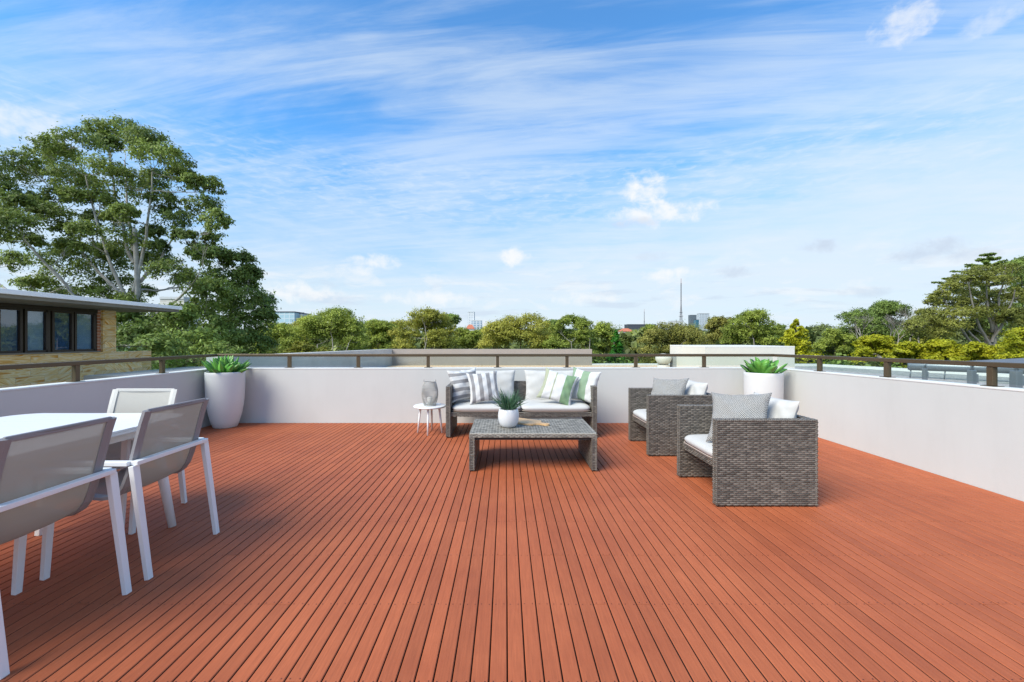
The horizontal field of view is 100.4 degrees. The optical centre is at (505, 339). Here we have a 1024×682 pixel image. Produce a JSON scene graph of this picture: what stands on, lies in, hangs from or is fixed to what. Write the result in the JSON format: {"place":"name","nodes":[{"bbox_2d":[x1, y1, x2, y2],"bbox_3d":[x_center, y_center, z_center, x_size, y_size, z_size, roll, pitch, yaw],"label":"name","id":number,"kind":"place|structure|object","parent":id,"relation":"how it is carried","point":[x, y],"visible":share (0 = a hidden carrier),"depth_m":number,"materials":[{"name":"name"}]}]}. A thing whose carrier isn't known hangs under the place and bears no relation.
{"place":"outdoors","nodes":[
{"label":"outdoors","id":0,"kind":"place"},
{"bbox_2d":[0,0,1023,332],"label":"sky","id":1,"kind":"structure","parent":0,"point":[811,162],"materials":[{"name":"blue"}]},
{"bbox_2d":[166,328,875,368],"bbox_3d":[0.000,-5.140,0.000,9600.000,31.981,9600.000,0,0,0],"label":"ground","id":2,"kind":"structure","parent":0,"point":[572,339],"depth_m":617.09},
{"bbox_2d":[0,288,181,387],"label":"sandstone house","id":3,"kind":"structure","parent":2,"relation":"on","point":[38,327],"depth_m":10.62,"materials":[{"name":"beige stone"}]},
{"bbox_2d":[0,307,22,352],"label":"window","id":4,"kind":"structure","parent":3,"relation":"in","point":[11,319],"depth_m":9.79,"materials":[{"name":"glass"}]},
{"bbox_2d":[23,309,49,352],"bbox_3d":[-11.318,-0.200,10.289,0.085,1.027,0.553,0,0,0],"label":"window","id":5,"kind":"structure","parent":3,"relation":"in","point":[36,323],"depth_m":10.31,"materials":[{"name":"glass"}]},
{"bbox_2d":[50,311,73,351],"bbox_3d":[-11.318,-0.200,10.880,0.085,1.027,0.526,0,0,0],"label":"window","id":6,"kind":"structure","parent":3,"relation":"in","point":[61,322],"depth_m":10.90,"materials":[{"name":"glass"}]},
{"bbox_2d":[74,312,96,350],"bbox_3d":[-11.318,-0.200,11.473,0.085,1.027,0.600,0,0,0],"label":"window","id":7,"kind":"structure","parent":3,"relation":"in","point":[85,326],"depth_m":11.52,"materials":[{"name":"glass"}]},
{"bbox_2d":[0,109,235,347],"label":"gum tree","id":8,"kind":"object","parent":2,"relation":"on","point":[104,136],"visible":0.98,"depth_m":23.62,"materials":[{"name":"green plant"}]},
{"bbox_2d":[84,367,204,379],"bbox_3d":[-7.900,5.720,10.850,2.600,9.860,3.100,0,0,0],"label":"concrete ledge","id":9,"kind":"object","parent":2,"relation":"on","point":[99,376],"visible":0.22,"depth_m":9.88,"materials":[{"name":"grey concrete"}]},
{"bbox_2d":[159,297,200,330],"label":"cream building","id":10,"kind":"structure","parent":2,"relation":"on","point":[165,300],"depth_m":180.00,"materials":[{"name":"grey"}]},
{"bbox_2d":[116,300,250,369],"bbox_3d":[-17.344,3.315,22.181,9.828,11.165,5.541,0,0,41],"label":"understorey tree","id":11,"kind":"object","parent":2,"relation":"on","point":[141,333],"visible":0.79,"depth_m":21.08,"materials":[{"name":"green plant"}]},
{"bbox_2d":[155,241,281,353],"bbox_3d":[-17.751,2.158,27.303,6.067,17.585,10.182,0,0,-24],"label":"broad leaved tree","id":12,"kind":"object","parent":2,"relation":"on","point":[246,276],"visible":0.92,"depth_m":26.94,"materials":[{"name":"green plant"}]},
{"bbox_2d":[252,320,304,353],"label":"tree","id":13,"kind":"object","parent":2,"relation":"on","point":[286,337],"visible":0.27,"depth_m":51.15,"materials":[{"name":"green plant"}]},
{"bbox_2d":[275,311,302,323],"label":"glass office","id":14,"kind":"structure","parent":2,"relation":"on","point":[287,317],"depth_m":420.00,"materials":[{"name":"blue glass"}]},
{"bbox_2d":[282,341,317,352],"bbox_3d":[-17.212,5.443,36.139,3.798,10.720,2.184,0,0,24],"label":"rounded tree","id":15,"kind":"object","parent":2,"relation":"on","point":[302,347],"visible":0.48,"depth_m":35.91,"materials":[{"name":"green plant"}]},
{"bbox_2d":[299,313,310,317],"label":"glass office","id":16,"kind":"structure","parent":2,"relation":"on","point":[303,314],"depth_m":432.37,"materials":[{"name":"grey"}]},
{"bbox_2d":[288,318,323,345],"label":"tree","id":17,"kind":"object","parent":2,"relation":"on","point":[305,338],"visible":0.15,"depth_m":65.90,"materials":[{"name":"green plant"}]},
{"bbox_2d":[316,346,331,351],"bbox_3d":[-16.299,5.668,37.991,2.362,10.223,1.345,0,0,31],"label":"rounded tree","id":18,"kind":"object","parent":2,"relation":"on","point":[323,349],"visible":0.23,"depth_m":37.80,"materials":[{"name":"green plant"}]},
{"bbox_2d":[289,305,371,351],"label":"tree","id":19,"kind":"object","parent":2,"relation":"on","point":[332,323],"visible":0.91,"depth_m":48.63,"materials":[{"name":"green plant"}]},
{"bbox_2d":[345,320,374,334],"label":"tree","id":20,"kind":"object","parent":2,"relation":"on","point":[364,328],"visible":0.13,"depth_m":88.49,"materials":[{"name":"green plant"}]},
{"bbox_2d":[356,318,399,349],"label":"tree","id":21,"kind":"object","parent":2,"relation":"on","point":[380,328],"visible":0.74,"depth_m":60.83,"materials":[{"name":"green plant"}]},
{"bbox_2d":[373,317,416,348],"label":"tree","id":22,"kind":"object","parent":2,"relation":"on","point":[400,323],"visible":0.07,"depth_m":79.87,"materials":[{"name":"green plant"}]},
{"bbox_2d":[387,306,464,348],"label":"tree","id":23,"kind":"object","parent":2,"relation":"on","point":[440,337],"visible":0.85,"depth_m":52.73,"materials":[{"name":"green plant"}]},
{"bbox_2d":[206,349,669,366],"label":"gravel roof building","id":24,"kind":"structure","parent":2,"relation":"on","point":[420,361],"depth_m":14.00,"materials":[{"name":"concrete"}]},
{"bbox_2d":[655,353,676,366],"bbox_3d":[3.962,0.600,10.600,0.680,0.500,0.390,0,0,0],"label":"roof vent","id":25,"kind":"object","parent":24,"relation":"on","point":[664,361],"visible":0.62,"depth_m":10.50,"materials":[{"name":"metal"}]},
{"bbox_2d":[670,345,794,368],"bbox_3d":[5.152,0.495,9.960,1.896,0.706,1.926,0,0,0],"label":"lift housing","id":26,"kind":"object","parent":24,"relation":"on","point":[716,361],"visible":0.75,"depth_m":9.00,"materials":[{"name":"white paint"}]},
{"bbox_2d":[441,313,461,335],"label":"tree","id":27,"kind":"object","parent":2,"relation":"on","point":[455,319],"visible":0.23,"depth_m":93.75,"materials":[{"name":"green plant"}]},
{"bbox_2d":[450,327,485,348],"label":"tree","id":28,"kind":"object","parent":2,"relation":"on","point":[471,341],"visible":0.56,"depth_m":59.09,"materials":[{"name":"green plant"}]},
{"bbox_2d":[467,325,474,330],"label":"red roof house","id":29,"kind":"structure","parent":2,"relation":"on","point":[470,327],"depth_m":170.43,"materials":[{"name":"tile"}]},
{"bbox_2d":[468,312,474,324],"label":"white tower","id":30,"kind":"structure","parent":2,"relation":"on","point":[471,315],"depth_m":900.00,"materials":[{"name":"grey"}]},
{"bbox_2d":[471,320,481,328],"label":"building","id":31,"kind":"structure","parent":2,"relation":"on","point":[476,323],"depth_m":880.00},
{"bbox_2d":[474,311,561,348],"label":"tree","id":32,"kind":"object","parent":2,"relation":"on","point":[497,333],"visible":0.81,"depth_m":48.67,"materials":[{"name":"green plant"}]},
{"bbox_2d":[151,353,901,369],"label":"undergrowth","id":33,"kind":"object","parent":2,"relation":"on","point":[839,362],"visible":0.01,"depth_m":38.27,"materials":[{"name":"green plant"}]},
{"bbox_2d":[528,319,567,348],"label":"tree","id":34,"kind":"object","parent":2,"relation":"on","point":[551,321],"visible":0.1,"depth_m":83.38,"materials":[{"name":"green plant"}]},
{"bbox_2d":[116,321,1020,367],"bbox_3d":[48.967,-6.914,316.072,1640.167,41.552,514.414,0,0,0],"label":"distant wood","id":35,"kind":"object","parent":2,"relation":"on","point":[628,337],"visible":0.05,"depth_m":69.39,"materials":[{"name":"green plant"}]},
{"bbox_2d":[542,313,602,362],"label":"tree","id":36,"kind":"object","parent":2,"relation":"on","point":[585,336],"visible":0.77,"depth_m":45.22,"materials":[{"name":"green plant"}]},
{"bbox_2d":[592,321,626,362],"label":"tree","id":37,"kind":"object","parent":2,"relation":"on","point":[604,330],"visible":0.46,"depth_m":61.31,"materials":[{"name":"green plant"}]},
{"bbox_2d":[606,330,625,362],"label":"conifer","id":38,"kind":"object","parent":2,"relation":"on","point":[618,349],"visible":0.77,"depth_m":47.74,"materials":[{"name":"green plant"}]},
{"bbox_2d":[618,328,630,333],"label":"red roof house","id":39,"kind":"structure","parent":2,"relation":"on","point":[626,330],"depth_m":151.28,"materials":[{"name":"tile"}]},
{"bbox_2d":[622,330,643,362],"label":"tree","id":40,"kind":"object","parent":2,"relation":"on","point":[631,331],"visible":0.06,"depth_m":77.22,"materials":[{"name":"green plant"}]},
{"bbox_2d":[624,324,655,328],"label":"black roof building","id":41,"kind":"structure","parent":2,"relation":"on","point":[633,326],"depth_m":700.00,"materials":[{"name":"grey"}]},
{"bbox_2d":[640,323,661,353],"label":"tree","id":42,"kind":"object","parent":2,"relation":"on","point":[647,326],"visible":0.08,"depth_m":92.81,"materials":[{"name":"green plant"}]},
{"bbox_2d":[630,320,714,362],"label":"tree","id":43,"kind":"object","parent":2,"relation":"on","point":[676,334],"visible":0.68,"depth_m":50.30,"materials":[{"name":"green plant"}]},
{"bbox_2d":[679,283,682,323],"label":"lattice mast","id":44,"kind":"object","parent":2,"relation":"on","point":[681,319],"visible":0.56,"depth_m":1148.99,"materials":[{"name":"silver metal"}]},
{"bbox_2d":[688,315,696,324],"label":"office tower","id":45,"kind":"structure","parent":2,"relation":"on","point":[691,318],"depth_m":1500.00,"materials":[{"name":"grey"}]},
{"bbox_2d":[694,320,698,328],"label":"glass block","id":46,"kind":"structure","parent":2,"relation":"on","point":[697,323],"depth_m":1400.00,"materials":[{"name":"blue glass"}]},
{"bbox_2d":[697,314,708,329],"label":"office tower","id":47,"kind":"structure","parent":2,"relation":"on","point":[702,318],"depth_m":1450.00,"materials":[{"name":"grey concrete"}]},
{"bbox_2d":[703,315,744,344],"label":"tree","id":48,"kind":"object","parent":2,"relation":"on","point":[714,323],"visible":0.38,"depth_m":57.38,"materials":[{"name":"green plant"}]},
{"bbox_2d":[719,308,784,345],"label":"tree","id":49,"kind":"object","parent":2,"relation":"on","point":[763,332],"visible":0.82,"depth_m":48.91,"materials":[{"name":"green plant"}]},
{"bbox_2d":[772,324,786,345],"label":"tree","id":50,"kind":"object","parent":2,"relation":"on","point":[783,327],"visible":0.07,"depth_m":69.45,"materials":[{"name":"green plant"}]},
{"bbox_2d":[776,318,825,363],"bbox_3d":[23.236,4.530,34.248,4.229,12.477,5.000,0,0,26],"label":"golden conifer","id":51,"kind":"object","parent":2,"relation":"on","point":[791,336],"visible":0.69,"depth_m":33.48,"materials":[{"name":"yellow plant"}]},
{"bbox_2d":[809,322,835,335],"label":"tree","id":52,"kind":"object","parent":2,"relation":"on","point":[821,327],"visible":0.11,"depth_m":88.66,"materials":[{"name":"green plant"}]},
{"bbox_2d":[811,328,857,364],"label":"tree","id":53,"kind":"object","parent":2,"relation":"on","point":[842,343],"visible":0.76,"depth_m":43.26,"materials":[{"name":"green plant"}]},
{"bbox_2d":[830,307,897,344],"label":"tree","id":54,"kind":"object","parent":2,"relation":"on","point":[878,324],"visible":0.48,"depth_m":44.97,"materials":[{"name":"green plant"}]},
{"bbox_2d":[847,334,909,365],"bbox_3d":[26.444,5.176,29.917,5.407,11.174,2.691,0,0,-22],"label":"yellow bush","id":55,"kind":"object","parent":2,"relation":"on","point":[872,345],"visible":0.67,"depth_m":29.31,"materials":[{"name":"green plant"}]},
{"bbox_2d":[849,307,929,357],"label":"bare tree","id":56,"kind":"object","parent":2,"relation":"on","point":[890,321],"visible":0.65,"depth_m":43.60,"materials":[{"name":"green plant"}]},
{"bbox_2d":[867,298,915,342],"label":"tree","id":57,"kind":"object","parent":2,"relation":"on","point":[887,307],"visible":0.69,"depth_m":49.14,"materials":[{"name":"green plant"}]},
{"bbox_2d":[879,341,928,367],"bbox_3d":[26.526,5.416,28.131,4.765,10.683,2.566,0,0,0],"label":"yellow bush","id":58,"kind":"object","parent":2,"relation":"on","point":[908,349],"visible":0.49,"depth_m":27.44,"materials":[{"name":"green plant"}]},
{"bbox_2d":[795,364,1023,387],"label":"white gravel building","id":59,"kind":"structure","parent":2,"relation":"on","point":[961,377],"depth_m":9.63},
{"bbox_2d":[922,364,928,379],"bbox_3d":[7.276,0.588,7.400,0.105,0.362,0.100,0,0,0],"label":"roof equipment","id":60,"kind":"object","parent":59,"relation":"on","point":[925,374],"visible":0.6,"depth_m":7.38,"materials":[{"name":"metal"}]},
{"bbox_2d":[907,363,1023,378],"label":"roof duct","id":61,"kind":"object","parent":59,"relation":"on","point":[939,367],"visible":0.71,"depth_m":8.12,"materials":[{"name":"metal"}]},
{"bbox_2d":[967,366,978,383],"bbox_3d":[7.223,0.572,6.600,0.144,0.394,0.120,0,0,0],"label":"roof equipment","id":62,"kind":"object","parent":59,"relation":"on","point":[972,376],"visible":0.54,"depth_m":6.58,"materials":[{"name":"metal"}]},
{"bbox_2d":[1009,368,1023,387],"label":"roof equipment","id":63,"kind":"object","parent":59,"relation":"on","point":[1016,378],"visible":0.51,"depth_m":6.17,"materials":[{"name":"metal"}]},
{"bbox_2d":[899,315,962,359],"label":"tree","id":64,"kind":"object","parent":2,"relation":"on","point":[921,340],"visible":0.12,"depth_m":56.43,"materials":[{"name":"green plant"}]},
{"bbox_2d":[915,338,962,359],"bbox_3d":[27.637,5.360,27.076,3.197,10.846,2.176,0,0,0],"label":"yellow bush","id":65,"kind":"object","parent":2,"relation":"on","point":[942,349],"visible":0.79,"depth_m":26.72,"materials":[{"name":"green plant"}]},
{"bbox_2d":[899,261,1023,345],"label":"spreading tree","id":66,"kind":"object","parent":2,"relation":"on","point":[977,310],"visible":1,"depth_m":34.93,"materials":[{"name":"green plant"}]},
{"bbox_2d":[949,341,996,360],"bbox_3d":[28.679,5.428,26.058,4.332,10.680,2.311,0,0,0],"label":"yellow bush","id":67,"kind":"object","parent":2,"relation":"on","point":[973,350],"visible":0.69,"depth_m":25.37,"materials":[{"name":"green plant"}]},
{"bbox_2d":[931,252,1019,343],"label":"norfolk pine","id":68,"kind":"object","parent":2,"relation":"on","point":[988,259],"visible":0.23,"depth_m":51.64,"materials":[{"name":"green plant"}]},
{"bbox_2d":[964,256,1023,336],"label":"dark tree","id":69,"kind":"object","parent":2,"relation":"on","point":[1020,260],"visible":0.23,"depth_m":41.29,"materials":[{"name":"green plant"}]},
{"bbox_2d":[974,358,1023,373],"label":"slate roof house","id":70,"kind":"structure","parent":2,"relation":"on","point":[1018,360],"depth_m":20.89,"materials":[{"name":"grey metal"}]},
{"bbox_2d":[988,327,1023,359],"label":"yellow bush","id":71,"kind":"object","parent":2,"relation":"on","point":[1012,347],"visible":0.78,"depth_m":23.25,"materials":[{"name":"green plant"}]},
{"bbox_3d":[-0.160,6.120,1.950,9.360,9.460,10.300,0,0,0],"label":"terrace building","id":72,"kind":"object","parent":2,"relation":"on","visible":0},
{"bbox_2d":[0,368,210,427],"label":"wall","id":73,"kind":"structure","parent":72,"relation":"on","point":[89,396],"depth_m":4.75,"materials":[{"name":"white paint"}]},
{"bbox_2d":[0,354,216,381],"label":"balustrade","id":74,"kind":"object","parent":73,"relation":"on","point":[75,371],"visible":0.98,"depth_m":4.77,"materials":[{"name":"brown metal"}]},
{"bbox_2d":[239,367,744,423],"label":"wall","id":75,"kind":"structure","parent":72,"relation":"on","point":[333,395],"depth_m":6.90,"materials":[{"name":"white paint"}]},
{"bbox_2d":[217,354,773,367],"bbox_3d":[-0.160,0.350,6.985,9.130,0.225,0.090,0,0,0],"label":"balustrade","id":76,"kind":"object","parent":75,"relation":"on","point":[427,356],"visible":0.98,"depth_m":6.95,"materials":[{"name":"brown metal"}]},
{"bbox_2d":[0,423,1023,681],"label":"deck","id":77,"kind":"structure","parent":72,"relation":"on","point":[368,553],"depth_m":2.45,"materials":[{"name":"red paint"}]},
{"bbox_2d":[0,416,131,679],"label":"dining chair","id":78,"kind":"object","parent":77,"relation":"on","point":[48,476],"visible":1,"depth_m":2.01,"materials":[{"name":"white fabric"}]},
{"bbox_2d":[0,413,175,527],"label":"dining table","id":79,"kind":"object","parent":77,"relation":"on","point":[125,426],"visible":0.4,"depth_m":3.05,"materials":[{"name":"white"}]},
{"bbox_2d":[34,388,186,535],"bbox_3d":[-2.935,0.876,3.220,0.612,0.951,0.635,0,0,0],"label":"dining chair","id":80,"kind":"object","parent":77,"relation":"on","point":[131,400],"visible":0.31,"depth_m":3.45,"materials":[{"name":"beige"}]},
{"bbox_2d":[39,398,219,580],"bbox_3d":[-2.315,0.876,2.685,0.635,0.951,0.612,0,0,0],"label":"dining chair","id":81,"kind":"object","parent":77,"relation":"on","point":[167,439],"visible":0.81,"depth_m":2.59,"materials":[{"name":"beige fabric"}]},
{"bbox_2d":[201,355,251,428],"bbox_3d":[-4.316,0.793,6.606,0.664,1.115,0.758,0,0,-34],"label":"planter","id":82,"kind":"object","parent":77,"relation":"on","point":[224,380],"visible":1,"depth_m":6.40,"materials":[{"name":"white ceramic"}]},
{"bbox_2d":[413,403,445,435],"bbox_3d":[-1.093,1.150,6.160,0.464,0.403,0.464,0,0,0],"label":"side table","id":83,"kind":"object","parent":77,"relation":"on","point":[438,406],"visible":0.84,"depth_m":6.14,"materials":[{"name":"white"}]},
{"bbox_2d":[421,380,437,405],"bbox_3d":[-1.093,0.764,6.160,0.239,0.373,0.239,0,0,0],"label":"wire lantern","id":84,"kind":"object","parent":83,"relation":"on","point":[429,402],"visible":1,"depth_m":6.10,"materials":[{"name":"grey metal"}]},
{"bbox_2d":[446,370,596,437],"bbox_3d":[0.217,0.909,6.250,2.077,0.882,0.827,0,0,0],"label":"wicker sofa","id":85,"kind":"object","parent":77,"relation":"on","point":[529,388],"visible":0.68,"depth_m":5.93,"materials":[{"name":"white fabric"}]},
{"bbox_2d":[447,368,475,402],"bbox_3d":[-0.600,0.660,6.200,0.460,0.470,0.180,-4,-14,-29],"label":"striped pillow","id":86,"kind":"object","parent":85,"relation":"on","point":[459,381],"visible":0.69,"depth_m":6.11,"materials":[{"name":"white fabric"}]},
{"bbox_2d":[466,370,500,404],"bbox_3d":[-0.310,0.675,6.040,0.450,0.460,0.185,-5,-21,-12],"label":"striped pillow","id":87,"kind":"object","parent":85,"relation":"on","point":[483,387],"visible":0.98,"depth_m":5.98,"materials":[{"name":"white fabric"}]},
{"bbox_2d":[537,368,578,405],"bbox_3d":[0.741,0.675,6.050,0.500,0.470,0.184,15,-21,14],"label":"striped pillow","id":88,"kind":"object","parent":85,"relation":"on","point":[557,387],"visible":1,"depth_m":5.98,"materials":[{"name":"white fabric"}]},
{"bbox_2d":[571,367,600,402],"bbox_3d":[1.119,0.660,6.130,0.460,0.480,0.188,9,-8,39],"label":"striped pillow","id":89,"kind":"object","parent":85,"relation":"on","point":[584,382],"visible":0.72,"depth_m":6.05,"materials":[{"name":"white fabric"}]},
{"bbox_2d":[469,419,597,470],"bbox_3d":[0.281,1.151,4.750,1.316,0.398,0.811,0,0,0],"label":"wicker coffee table","id":90,"kind":"object","parent":77,"relation":"on","point":[583,432],"visible":0.94,"depth_m":4.43,"materials":[{"name":"grey wicker"}]},
{"bbox_2d":[488,389,527,427],"bbox_3d":[0.035,0.739,4.677,0.471,0.431,0.516,0,0,0],"label":"potted plant","id":91,"kind":"object","parent":90,"relation":"on","point":[508,414],"visible":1,"depth_m":4.59,"materials":[{"name":"green plant"}]},
{"bbox_2d":[518,418,549,425],"bbox_3d":[0.268,0.944,4.866,0.527,0.018,0.248,0,0,36],"label":"serving board","id":92,"kind":"object","parent":90,"relation":"on","point":[523,421],"visible":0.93,"depth_m":4.80,"materials":[{"name":"brown wood"}]},
{"bbox_2d":[628,378,712,455],"bbox_3d":[2.052,0.930,5.310,0.827,0.841,0.797,0,0,0],"label":"wicker armchair","id":93,"kind":"object","parent":77,"relation":"on","point":[652,421],"visible":0.67,"depth_m":4.92,"materials":[{"name":"grey wicker"}]},
{"bbox_2d":[651,378,688,394],"bbox_3d":[1.992,0.685,5.260,0.470,0.470,0.197,-5,-34,48],"label":"woven pillow","id":94,"kind":"object","parent":93,"relation":"on","point":[669,387],"visible":0.51,"depth_m":5.21,"materials":[{"name":"grey fabric"}]},
{"bbox_2d":[676,392,818,506],"bbox_3d":[2.102,0.930,3.825,0.827,0.841,0.797,0,0,0],"label":"wicker armchair","id":95,"kind":"object","parent":77,"relation":"on","point":[771,459],"visible":0.93,"depth_m":3.44,"materials":[{"name":"grey wicker"}]},
{"bbox_2d":[706,392,771,441],"bbox_3d":[2.022,0.678,3.705,0.490,0.490,0.193,-6,-37,41],"label":"woven pillow","id":96,"kind":"object","parent":95,"relation":"on","point":[741,406],"visible":0.52,"depth_m":3.68,"materials":[{"name":"grey fabric"}]},
{"bbox_2d":[740,357,787,398],"bbox_3d":[3.903,0.805,6.470,0.591,1.089,0.609,0,0,-34],"label":"planter","id":97,"kind":"object","parent":77,"relation":"on","point":[764,376],"visible":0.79,"depth_m":6.28,"materials":[{"name":"white ceramic"}]},
{"bbox_2d":[777,368,1023,501],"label":"wall","id":98,"kind":"structure","parent":72,"relation":"on","point":[970,434],"depth_m":4.38,"materials":[{"name":"white paint"}]},
{"bbox_2d":[774,354,1023,386],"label":"balustrade","id":99,"kind":"object","parent":98,"relation":"on","point":[991,374],"visible":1,"depth_m":4.48,"materials":[{"name":"brown metal"}]}
]}

